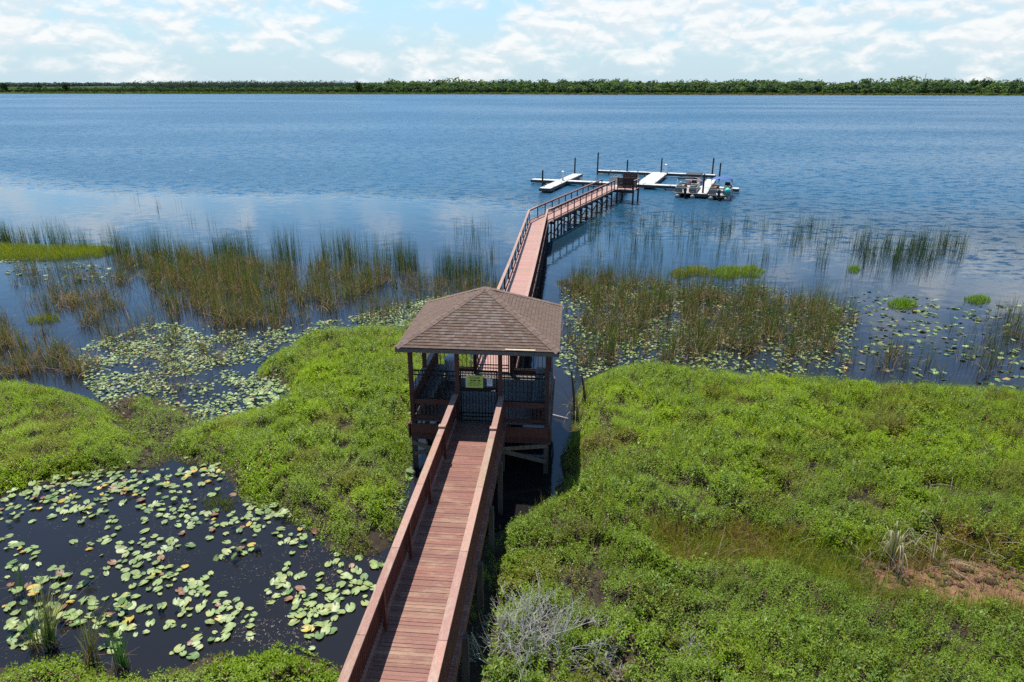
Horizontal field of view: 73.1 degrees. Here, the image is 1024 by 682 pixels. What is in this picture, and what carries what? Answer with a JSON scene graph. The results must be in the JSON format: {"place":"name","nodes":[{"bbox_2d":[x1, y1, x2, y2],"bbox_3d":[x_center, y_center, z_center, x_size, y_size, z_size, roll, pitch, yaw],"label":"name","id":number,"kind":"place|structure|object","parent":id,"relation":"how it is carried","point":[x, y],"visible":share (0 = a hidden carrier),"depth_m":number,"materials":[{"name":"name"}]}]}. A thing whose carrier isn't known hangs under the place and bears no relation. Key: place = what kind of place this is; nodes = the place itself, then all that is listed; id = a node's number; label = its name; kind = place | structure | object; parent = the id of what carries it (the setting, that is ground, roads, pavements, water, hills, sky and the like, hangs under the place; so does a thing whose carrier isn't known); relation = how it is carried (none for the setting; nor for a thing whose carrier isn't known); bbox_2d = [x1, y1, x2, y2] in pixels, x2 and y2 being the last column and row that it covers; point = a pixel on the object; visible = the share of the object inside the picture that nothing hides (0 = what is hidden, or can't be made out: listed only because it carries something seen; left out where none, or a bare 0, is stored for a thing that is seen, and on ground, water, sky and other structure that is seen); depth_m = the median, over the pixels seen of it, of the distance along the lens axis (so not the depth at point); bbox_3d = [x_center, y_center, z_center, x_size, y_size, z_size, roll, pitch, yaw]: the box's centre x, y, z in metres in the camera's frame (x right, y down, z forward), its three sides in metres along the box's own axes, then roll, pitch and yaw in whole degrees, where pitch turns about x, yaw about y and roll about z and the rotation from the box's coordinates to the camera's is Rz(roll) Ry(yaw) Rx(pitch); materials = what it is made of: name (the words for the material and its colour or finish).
{"place":"outdoors","nodes":[
{"label":"outdoors","id":0,"kind":"place"},
{"bbox_2d":[0,378,143,494],"bbox_3d":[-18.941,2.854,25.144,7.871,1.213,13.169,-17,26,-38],"label":"marsh plants","id":1,"kind":"object","parent":0,"point":[52,394],"visible":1,"depth_m":23.74,"materials":[{"name":"green plant"}]},
{"bbox_2d":[100,393,204,470],"bbox_3d":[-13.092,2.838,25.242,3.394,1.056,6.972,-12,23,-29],"label":"marsh plants","id":2,"kind":"object","parent":0,"point":[141,405],"visible":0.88,"depth_m":25.29,"materials":[{"name":"green plant"}]},
{"bbox_2d":[0,640,342,681],"bbox_3d":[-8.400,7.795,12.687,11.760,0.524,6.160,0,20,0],"label":"marsh ground","id":3,"kind":"structure","parent":0,"point":[191,668],"depth_m":14.66,"materials":[{"name":"plant"}]},
{"bbox_2d":[72,587,130,667],"bbox_3d":[-8.783,6.116,14.693,1.009,1.701,1.537,-16,26,-37],"label":"sedge clump","id":4,"kind":"object","parent":3,"relation":"on","point":[91,646],"visible":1,"depth_m":14.74,"materials":[{"name":"plant"}]},
{"bbox_2d":[91,610,136,674],"bbox_3d":[-8.351,6.390,14.584,0.985,1.264,1.025,12,23,29],"label":"sedge clump","id":5,"kind":"object","parent":3,"relation":"on","point":[123,660],"visible":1,"depth_m":14.66,"materials":[{"name":"plant"}]},
{"bbox_2d":[156,320,472,556],"bbox_3d":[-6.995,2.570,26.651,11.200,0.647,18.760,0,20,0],"label":"marsh ground","id":6,"kind":"structure","parent":0,"point":[381,543],"depth_m":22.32,"materials":[{"name":"plant"}]},
{"bbox_2d":[444,354,454,380],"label":"water","id":7,"kind":"structure","parent":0,"point":[449,361],"depth_m":24.67,"materials":[{"name":"liquid"}]},
{"bbox_2d":[0,94,1023,678],"bbox_3d":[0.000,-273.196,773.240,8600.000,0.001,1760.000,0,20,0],"label":"lake water","id":8,"kind":"structure","parent":0,"point":[422,172],"depth_m":60.77,"materials":[{"name":"liquid"}]},
{"bbox_2d":[3,623,15,629],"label":"lily pad","id":9,"kind":"object","parent":8,"relation":"on","point":[10,626],"visible":1,"depth_m":15.65,"materials":[{"name":"plant"}]},
{"bbox_2d":[6,617,18,623],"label":"lily pad","id":10,"kind":"object","parent":8,"relation":"on","point":[11,620],"visible":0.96,"depth_m":15.87,"materials":[{"name":"plant"}]},
{"bbox_2d":[5,557,39,595],"bbox_3d":[-12.153,5.630,16.640,0.752,1.265,1.171,9,22,23],"label":"sedge clump","id":11,"kind":"object","parent":8,"relation":"on","point":[20,580],"visible":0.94,"depth_m":16.96,"materials":[{"name":"plant"}]},
{"bbox_2d":[25,312,60,323],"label":"grass island","id":12,"kind":"structure","parent":8,"relation":"on","point":[40,317],"depth_m":36.71,"materials":[{"name":"plant"}]},
{"bbox_2d":[9,588,81,650],"bbox_3d":[-10.222,5.982,15.484,1.781,1.406,0.681,-15,25,-36],"label":"sedge clump","id":13,"kind":"object","parent":8,"relation":"on","point":[30,632],"visible":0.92,"depth_m":15.22,"materials":[{"name":"plant"}]},
{"bbox_2d":[0,309,100,379],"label":"reed bed","id":14,"kind":"object","parent":8,"relation":"on","point":[21,359],"visible":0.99,"depth_m":30.94,"materials":[{"name":"plant"}]},
{"bbox_2d":[5,565,96,653],"bbox_3d":[-10.294,5.769,15.274,2.015,1.952,1.767,6,21,15],"label":"sedge clump","id":15,"kind":"object","parent":8,"relation":"on","point":[48,640],"visible":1,"depth_m":15.17,"materials":[{"name":"plant"}]},
{"bbox_2d":[0,259,109,281],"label":"lily pads","id":16,"kind":"object","parent":8,"relation":"on","point":[47,275],"visible":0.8,"depth_m":46.53,"materials":[{"name":"plant"}]},
{"bbox_2d":[0,241,114,260],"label":"grass island","id":17,"kind":"structure","parent":8,"relation":"on","point":[57,249],"depth_m":51.25,"materials":[{"name":"plant"}]},
{"bbox_2d":[0,216,121,249],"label":"reed bed","id":18,"kind":"object","parent":8,"relation":"on","point":[4,237],"visible":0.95,"depth_m":53.89,"materials":[{"name":"plant"}]},
{"bbox_2d":[66,612,77,619],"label":"lily pad","id":19,"kind":"object","parent":8,"relation":"on","point":[74,615],"visible":1,"depth_m":16.19,"materials":[{"name":"plant"}]},
{"bbox_2d":[25,283,137,310],"bbox_3d":[-24.884,-2.719,39.947,6.855,0.913,4.484,11,23,27],"label":"reed bed","id":20,"kind":"object","parent":8,"relation":"on","point":[69,296],"visible":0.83,"depth_m":39.85,"materials":[{"name":"plant"}]},
{"bbox_2d":[88,599,98,604],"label":"lily pad","id":21,"kind":"object","parent":8,"relation":"on","point":[91,602],"visible":0.96,"depth_m":16.27,"materials":[{"name":"plant"}]},
{"bbox_2d":[0,246,192,347],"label":"reed bed","id":22,"kind":"object","parent":8,"relation":"on","point":[92,307],"visible":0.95,"depth_m":38.65,"materials":[{"name":"plant"}]},
{"bbox_2d":[116,623,126,631],"bbox_3d":[-8.967,6.580,15.864,0.217,0.027,0.275,2,33,-2],"label":"lily pad","id":23,"kind":"object","parent":8,"relation":"on","point":[122,626],"visible":0.92,"depth_m":15.89,"materials":[{"name":"plant"}]},
{"bbox_2d":[122,614,133,622],"bbox_3d":[-8.943,6.468,16.108,0.254,0.032,0.304,-15,25,-18],"label":"lily pad","id":24,"kind":"object","parent":8,"relation":"on","point":[129,617],"visible":1,"depth_m":16.12,"materials":[{"name":"plant"}]},
{"bbox_2d":[124,623,136,630],"bbox_3d":[-8.756,6.572,15.873,0.267,0.034,0.210,-6,19,-14],"label":"lily pad","id":25,"kind":"object","parent":8,"relation":"on","point":[130,626],"visible":0.89,"depth_m":15.88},
{"bbox_2d":[136,604,145,611],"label":"lily pad","id":26,"kind":"object","parent":8,"relation":"on","point":[140,609],"visible":1,"depth_m":16.42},
{"bbox_2d":[145,618,154,626],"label":"lily pad","id":27,"kind":"object","parent":8,"relation":"on","point":[151,621],"visible":1,"depth_m":16.01,"materials":[{"name":"plant"}]},
{"bbox_2d":[0,456,305,614],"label":"lily pads","id":28,"kind":"object","parent":8,"relation":"on","point":[118,548],"visible":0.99,"depth_m":19.97,"materials":[{"name":"plant"}]},
{"bbox_2d":[174,644,184,652],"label":"lily pad","id":29,"kind":"object","parent":8,"relation":"on","point":[178,648],"visible":1,"depth_m":15.28,"materials":[{"name":"plant"}]},
{"bbox_2d":[112,186,249,226],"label":"reed bed","id":30,"kind":"object","parent":8,"relation":"on","point":[181,204],"visible":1,"depth_m":61.56,"materials":[{"name":"plant"}]},
{"bbox_2d":[1,472,373,656],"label":"lily pads","id":31,"kind":"object","parent":8,"relation":"on","point":[175,559],"visible":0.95,"depth_m":18.34,"materials":[{"name":"green plant"}]},
{"bbox_2d":[186,651,199,658],"bbox_3d":[-6.955,6.861,15.077,0.283,0.034,0.231,-1,16,6],"label":"lily pad","id":32,"kind":"object","parent":8,"relation":"on","point":[195,654],"visible":1,"depth_m":15.09,"materials":[{"name":"plant"}]},
{"bbox_2d":[191,634,202,641],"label":"lily pad","id":33,"kind":"object","parent":8,"relation":"on","point":[195,637],"visible":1,"depth_m":15.56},
{"bbox_2d":[199,493,238,511],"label":"grass island","id":34,"kind":"structure","parent":8,"relation":"on","point":[229,500],"depth_m":20.56,"materials":[{"name":"plant"}]},
{"bbox_2d":[221,626,232,634],"bbox_3d":[-6.514,6.603,15.778,0.290,0.032,0.221,-26,24,-31],"label":"lily pad","id":35,"kind":"object","parent":8,"relation":"on","point":[227,629],"visible":1,"depth_m":15.81,"materials":[{"name":"plant"}]},
{"bbox_2d":[225,614,234,621],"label":"lily pad","id":36,"kind":"object","parent":8,"relation":"on","point":[228,618],"visible":1,"depth_m":16.13,"materials":[{"name":"plant"}]},
{"bbox_2d":[105,318,372,395],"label":"lily pads","id":37,"kind":"object","parent":8,"relation":"on","point":[201,347],"visible":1,"depth_m":31.21,"materials":[{"name":"plant"}]},
{"bbox_2d":[102,228,413,332],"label":"reed bed","id":38,"kind":"object","parent":8,"relation":"on","point":[231,276],"visible":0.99,"depth_m":42.44,"materials":[{"name":"plant"}]},
{"bbox_2d":[77,296,438,434],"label":"lily pads","id":39,"kind":"object","parent":8,"relation":"on","point":[124,383],"visible":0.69,"depth_m":31.01,"materials":[{"name":"plant"}]},
{"bbox_2d":[242,381,286,407],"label":"lily pads","id":40,"kind":"object","parent":8,"relation":"on","point":[249,400],"visible":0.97,"depth_m":27.67,"materials":[{"name":"plant"}]},
{"bbox_2d":[97,220,494,281],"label":"reed bed","id":41,"kind":"object","parent":8,"relation":"on","point":[449,263],"visible":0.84,"depth_m":49.00,"materials":[{"name":"plant"}]},
{"bbox_2d":[301,624,311,631],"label":"lily pad","id":42,"kind":"object","parent":8,"relation":"on","point":[305,626],"visible":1,"depth_m":15.84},
{"bbox_2d":[235,543,382,649],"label":"lily pads","id":43,"kind":"object","parent":8,"relation":"on","point":[291,609],"visible":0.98,"depth_m":16.01,"materials":[{"name":"green plant"}]},
{"bbox_2d":[314,631,323,638],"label":"lily pad","id":44,"kind":"object","parent":8,"relation":"on","point":[318,635],"visible":1,"depth_m":15.62,"materials":[{"name":"plant"}]},
{"bbox_2d":[321,626,329,633],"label":"lily pad","id":45,"kind":"object","parent":8,"relation":"on","point":[326,629],"visible":1,"depth_m":15.77,"materials":[{"name":"plant"}]},
{"bbox_2d":[328,592,339,599],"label":"lily pad","id":46,"kind":"object","parent":8,"relation":"on","point":[333,596],"visible":1,"depth_m":16.81,"materials":[{"name":"plant"}]},
{"bbox_2d":[330,602,339,611],"bbox_3d":[-4.224,6.340,16.475,0.236,0.038,0.301,-7,35,-10],"label":"lily pad","id":47,"kind":"object","parent":8,"relation":"on","point":[334,608],"visible":1,"depth_m":16.47,"materials":[{"name":"plant"}]},
{"bbox_2d":[345,602,354,611],"bbox_3d":[-3.852,6.332,16.458,0.247,0.037,0.303,-16,29,-20],"label":"lily pad","id":48,"kind":"object","parent":8,"relation":"on","point":[350,608],"visible":1,"depth_m":16.46,"materials":[{"name":"plant"}]},
{"bbox_2d":[397,412,413,502],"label":"plants","id":49,"kind":"object","parent":8,"relation":"on","point":[409,469],"visible":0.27,"depth_m":22.07,"materials":[{"name":"plant"}]},
{"bbox_2d":[353,256,502,322],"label":"reed bed","id":50,"kind":"object","parent":8,"relation":"on","point":[464,284],"visible":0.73,"depth_m":40.50,"materials":[{"name":"plant"}]},
{"bbox_2d":[443,215,496,262],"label":"reed bed","id":51,"kind":"object","parent":8,"relation":"on","point":[491,254],"visible":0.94,"depth_m":54.05,"materials":[{"name":"plant"}]},
{"bbox_2d":[473,179,615,372],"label":"pier","id":52,"kind":"structure","parent":8,"relation":"in","point":[526,271],"depth_m":47.48,"materials":[{"name":"paint"}]},
{"bbox_2d":[539,181,565,191],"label":"floating dock","id":53,"kind":"object","parent":8,"relation":"on","point":[552,186],"visible":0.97,"depth_m":82.35,"materials":[{"name":"white paint"}]},
{"bbox_2d":[531,178,608,186],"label":"floating dock","id":54,"kind":"object","parent":8,"relation":"on","point":[568,181],"visible":0.62,"depth_m":86.07,"materials":[{"name":"white paint"}]},
{"bbox_2d":[609,176,622,185],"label":"gangway","id":55,"kind":"object","parent":54,"relation":"on","point":[613,178],"visible":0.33,"depth_m":78.18,"materials":[{"name":"metal"}]},
{"bbox_2d":[559,174,582,179],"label":"floating dock","id":56,"kind":"object","parent":8,"relation":"on","point":[574,176],"visible":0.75,"depth_m":90.51,"materials":[{"name":"white paint"}]},
{"bbox_2d":[600,173,639,203],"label":"platform","id":57,"kind":"structure","parent":8,"relation":"in","point":[626,183],"depth_m":72.98,"materials":[{"name":"paint"}]},
{"bbox_2d":[597,170,651,175],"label":"floating dock","id":58,"kind":"object","parent":8,"relation":"on","point":[608,172],"visible":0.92,"depth_m":95.83,"materials":[{"name":"white paint"}]},
{"bbox_2d":[639,173,666,183],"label":"floating dock","id":59,"kind":"object","parent":8,"relation":"on","point":[653,178],"visible":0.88,"depth_m":88.56,"materials":[{"name":"white paint"}]},
{"bbox_2d":[652,172,715,178],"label":"floating dock","id":60,"kind":"object","parent":8,"relation":"on","point":[683,175],"visible":0.63,"depth_m":93.17,"materials":[{"name":"white paint"}]},
{"bbox_2d":[674,180,699,198],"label":"pontoon boat","id":61,"kind":"object","parent":8,"relation":"on","point":[681,187],"visible":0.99,"depth_m":76.95,"materials":[{"name":"metal"}]},
{"bbox_2d":[637,183,739,191],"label":"floating dock","id":62,"kind":"object","parent":8,"relation":"on","point":[663,186],"visible":0.46,"depth_m":82.45,"materials":[{"name":"white paint"}]},
{"bbox_2d":[669,263,712,277],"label":"grass island","id":63,"kind":"structure","parent":8,"relation":"on","point":[691,268],"depth_m":46.03,"materials":[{"name":"plant"}]},
{"bbox_2d":[685,172,702,185],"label":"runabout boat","id":64,"kind":"object","parent":8,"relation":"on","point":[688,181],"visible":0.64,"depth_m":83.29,"materials":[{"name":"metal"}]},
{"bbox_2d":[695,187,708,197],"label":"floating dock","id":65,"kind":"object","parent":8,"relation":"on","point":[699,193],"visible":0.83,"depth_m":76.90,"materials":[{"name":"white paint"}]},
{"bbox_2d":[555,281,856,380],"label":"lily pads","id":66,"kind":"object","parent":8,"relation":"on","point":[715,358],"visible":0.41,"depth_m":32.87,"materials":[{"name":"plant"}]},
{"bbox_2d":[704,179,715,185],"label":"floating dock","id":67,"kind":"object","parent":8,"relation":"on","point":[707,182],"visible":0.59,"depth_m":85.25,"materials":[{"name":"white paint"}]},
{"bbox_2d":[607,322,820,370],"bbox_3d":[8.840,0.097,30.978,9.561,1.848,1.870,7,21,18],"label":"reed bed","id":68,"kind":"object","parent":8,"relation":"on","point":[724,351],"visible":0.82,"depth_m":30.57,"materials":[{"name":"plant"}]},
{"bbox_2d":[557,249,874,369],"bbox_3d":[10.884,-2.363,37.099,18.386,2.220,17.320,0,20,0],"label":"reed bed","id":69,"kind":"object","parent":8,"relation":"on","point":[704,340],"visible":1,"depth_m":35.94,"materials":[{"name":"plant"}]},
{"bbox_2d":[708,177,732,200],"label":"pontoon boat","id":70,"kind":"object","parent":8,"relation":"on","point":[714,190],"visible":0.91,"depth_m":75.54,"materials":[{"name":"metal"}]},
{"bbox_2d":[576,205,979,278],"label":"reed bed","id":71,"kind":"object","parent":8,"relation":"on","point":[730,229],"visible":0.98,"depth_m":54.36,"materials":[{"name":"plant"}]},
{"bbox_2d":[849,264,860,272],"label":"grass island","id":72,"kind":"structure","parent":8,"relation":"on","point":[856,268],"depth_m":46.67,"materials":[{"name":"plant"}]},
{"bbox_2d":[786,313,966,375],"bbox_3d":[16.295,-0.113,31.851,8.108,1.637,7.194,0,20,0],"label":"reed bed","id":73,"kind":"object","parent":8,"relation":"on","point":[890,348],"visible":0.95,"depth_m":30.89,"materials":[{"name":"plant"}]},
{"bbox_2d":[849,222,970,273],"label":"reed bed","id":74,"kind":"object","parent":8,"relation":"on","point":[921,247],"visible":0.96,"depth_m":50.72,"materials":[{"name":"plant"}]},
{"bbox_2d":[832,291,1023,387],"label":"lily pads","id":75,"kind":"object","parent":8,"relation":"on","point":[935,330],"visible":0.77,"depth_m":33.94,"materials":[{"name":"plant"}]},
{"bbox_2d":[949,296,1023,376],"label":"reed bed","id":76,"kind":"object","parent":8,"relation":"on","point":[1010,310],"visible":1,"depth_m":33.38,"materials":[{"name":"plant"}]},
{"label":"lily pad","id":77,"kind":"object","parent":8,"relation":"on","visible":0},
{"bbox_2d":[294,610,306,617],"bbox_3d":[-4.975,6.419,16.251,0.311,0.021,0.248,4,20,22],"label":"lily pad","id":78,"kind":"object","parent":77,"relation":"on","point":[302,613],"visible":1,"depth_m":16.24,"materials":[{"name":"plant"}]},
{"bbox_2d":[0,86,1023,95],"bbox_3d":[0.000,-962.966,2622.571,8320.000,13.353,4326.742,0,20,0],"label":"shore ground","id":79,"kind":"structure","parent":0,"point":[22,92],"depth_m":1003.95,"materials":[{"name":"plant"}]},
{"bbox_2d":[61,82,69,90],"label":"tree","id":80,"kind":"object","parent":79,"relation":"on","point":[66,86],"visible":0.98,"depth_m":1191.01,"materials":[{"name":"green plant"}]},
{"bbox_2d":[354,81,362,91],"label":"tree","id":81,"kind":"object","parent":79,"relation":"on","point":[358,86],"visible":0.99,"depth_m":1105.46,"materials":[{"name":"green plant"}]},
{"bbox_2d":[0,82,726,86],"bbox_3d":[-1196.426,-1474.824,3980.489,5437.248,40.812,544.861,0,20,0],"label":"distant ridge woods","id":82,"kind":"object","parent":79,"relation":"on","point":[43,84],"visible":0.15,"depth_m":3885.51,"materials":[{"name":"green plant"}]},
{"bbox_2d":[0,75,1023,95],"bbox_3d":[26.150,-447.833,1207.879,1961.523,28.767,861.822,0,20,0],"label":"woodland","id":83,"kind":"object","parent":79,"relation":"on","point":[866,86],"visible":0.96,"depth_m":1070.26,"materials":[{"name":"green plant"}]},
{"bbox_2d":[980,77,992,87],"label":"tree","id":84,"kind":"object","parent":79,"relation":"on","point":[985,82],"visible":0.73,"depth_m":1048.15,"materials":[{"name":"green plant"}]},
{"bbox_2d":[0,0,1023,84],"label":"sky","id":85,"kind":"structure","parent":0,"point":[48,41],"materials":[{"name":"white"}]},
{"bbox_2d":[711,264,764,279],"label":"grass island","id":86,"kind":"structure","parent":0,"point":[733,267],"depth_m":46.00,"materials":[{"name":"plant"}]},
{"bbox_2d":[456,358,1023,681],"bbox_3d":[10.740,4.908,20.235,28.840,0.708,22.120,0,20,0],"label":"marsh ground","id":87,"kind":"structure","parent":0,"point":[598,596],"depth_m":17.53,"materials":[{"name":"plant"}]},
{"bbox_2d":[337,394,505,681],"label":"boardwalk","id":88,"kind":"structure","parent":87,"relation":"on","point":[413,625],"depth_m":14.95,"materials":[{"name":"paint"}]},
{"bbox_2d":[393,286,563,473],"bbox_3d":[-0.858,1.431,23.521,5.100,6.814,4.857,2,20,5],"label":"gazebo","id":89,"kind":"object","parent":87,"relation":"on","point":[485,320],"visible":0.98,"depth_m":21.77,"materials":[{"name":"paint"}]},
{"bbox_2d":[459,369,497,421],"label":"gate","id":90,"kind":"structure","parent":89,"relation":"attached to","point":[488,389],"depth_m":21.51,"materials":[{"name":"black metal"}]},
{"bbox_2d":[465,375,482,387],"bbox_3d":[-1.163,1.253,21.323,0.540,0.410,0.017,2,20,5],"label":"sign","id":91,"kind":"object","parent":90,"relation":"attached to","point":[474,381],"visible":1,"depth_m":21.32,"materials":[{"name":"green"}]},
{"bbox_2d":[477,355,508,372],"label":"gate","id":92,"kind":"structure","parent":89,"relation":"attached to","point":[485,367],"depth_m":25.40,"materials":[{"name":"metal"}]},
{"bbox_2d":[457,567,611,681],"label":"bare shrub","id":93,"kind":"object","parent":87,"relation":"on","point":[522,624],"visible":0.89,"depth_m":14.76,"materials":[{"name":"plant"}]},
{"bbox_2d":[556,369,595,421],"bbox_3d":[2.686,2.121,25.321,1.703,2.076,2.783,-10,22,-25],"label":"cattail","id":94,"kind":"object","parent":87,"relation":"on","point":[575,412],"visible":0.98,"depth_m":25.66},
{"bbox_2d":[567,370,594,409],"bbox_3d":[2.897,1.850,26.708,1.419,1.624,1.331,-12,23,-29],"label":"cattail","id":95,"kind":"object","parent":87,"relation":"on","point":[585,396],"visible":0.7,"depth_m":26.59},
{"bbox_2d":[529,603,633,680],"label":"bare shrub","id":96,"kind":"object","parent":87,"relation":"on","point":[589,650],"visible":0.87,"depth_m":14.30,"materials":[{"name":"plant"}]},
{"bbox_2d":[676,623,736,680],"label":"bare shrub","id":97,"kind":"object","parent":87,"relation":"on","point":[697,650],"visible":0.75,"depth_m":14.44,"materials":[{"name":"plant"}]},
{"bbox_2d":[495,362,1023,681],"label":"grass","id":98,"kind":"structure","parent":87,"relation":"on","point":[800,460],"depth_m":19.09,"materials":[{"name":"plant"}]},
{"bbox_2d":[621,425,1020,584],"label":"dry twigs","id":99,"kind":"object","parent":87,"relation":"on","point":[912,528],"visible":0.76,"depth_m":18.17,"materials":[{"name":"plant"}]},
{"bbox_2d":[869,521,920,587],"bbox_3d":[9.702,5.513,17.535,1.209,2.182,1.772,-6,21,-16],"label":"dead grass clump","id":100,"kind":"object","parent":87,"relation":"on","point":[895,543],"visible":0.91,"depth_m":17.35,"materials":[{"name":"plant"}]},
{"bbox_2d":[833,545,1023,616],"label":"leaf litter","id":101,"kind":"object","parent":87,"relation":"on","point":[982,586],"visible":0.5,"depth_m":17.33,"materials":[{"name":"plant"}]},
{"bbox_2d":[907,545,981,579],"bbox_3d":[10.976,5.601,17.790,1.964,0.363,1.780,0,20,0],"label":"dead grass clump","id":102,"kind":"object","parent":87,"relation":"on","point":[948,560],"visible":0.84,"depth_m":17.81,"materials":[{"name":"plant"}]},
{"bbox_2d":[880,562,1023,596],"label":"soil clods","id":103,"kind":"object","parent":87,"relation":"on","point":[964,569],"visible":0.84,"depth_m":17.38,"materials":[{"name":"soil"}]},
{"bbox_2d":[635,504,1023,631],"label":"hollow grass","id":104,"kind":"structure","parent":0,"point":[834,563],"depth_m":17.96,"materials":[{"name":"plant"}]},
{"bbox_2d":[888,296,917,308],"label":"grass island","id":105,"kind":"structure","parent":0,"point":[897,301],"depth_m":39.21,"materials":[{"name":"plant"}]},
{"bbox_2d":[964,293,991,303],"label":"grass island","id":106,"kind":"structure","parent":0,"point":[981,297],"depth_m":40.03,"materials":[{"name":"plant"}]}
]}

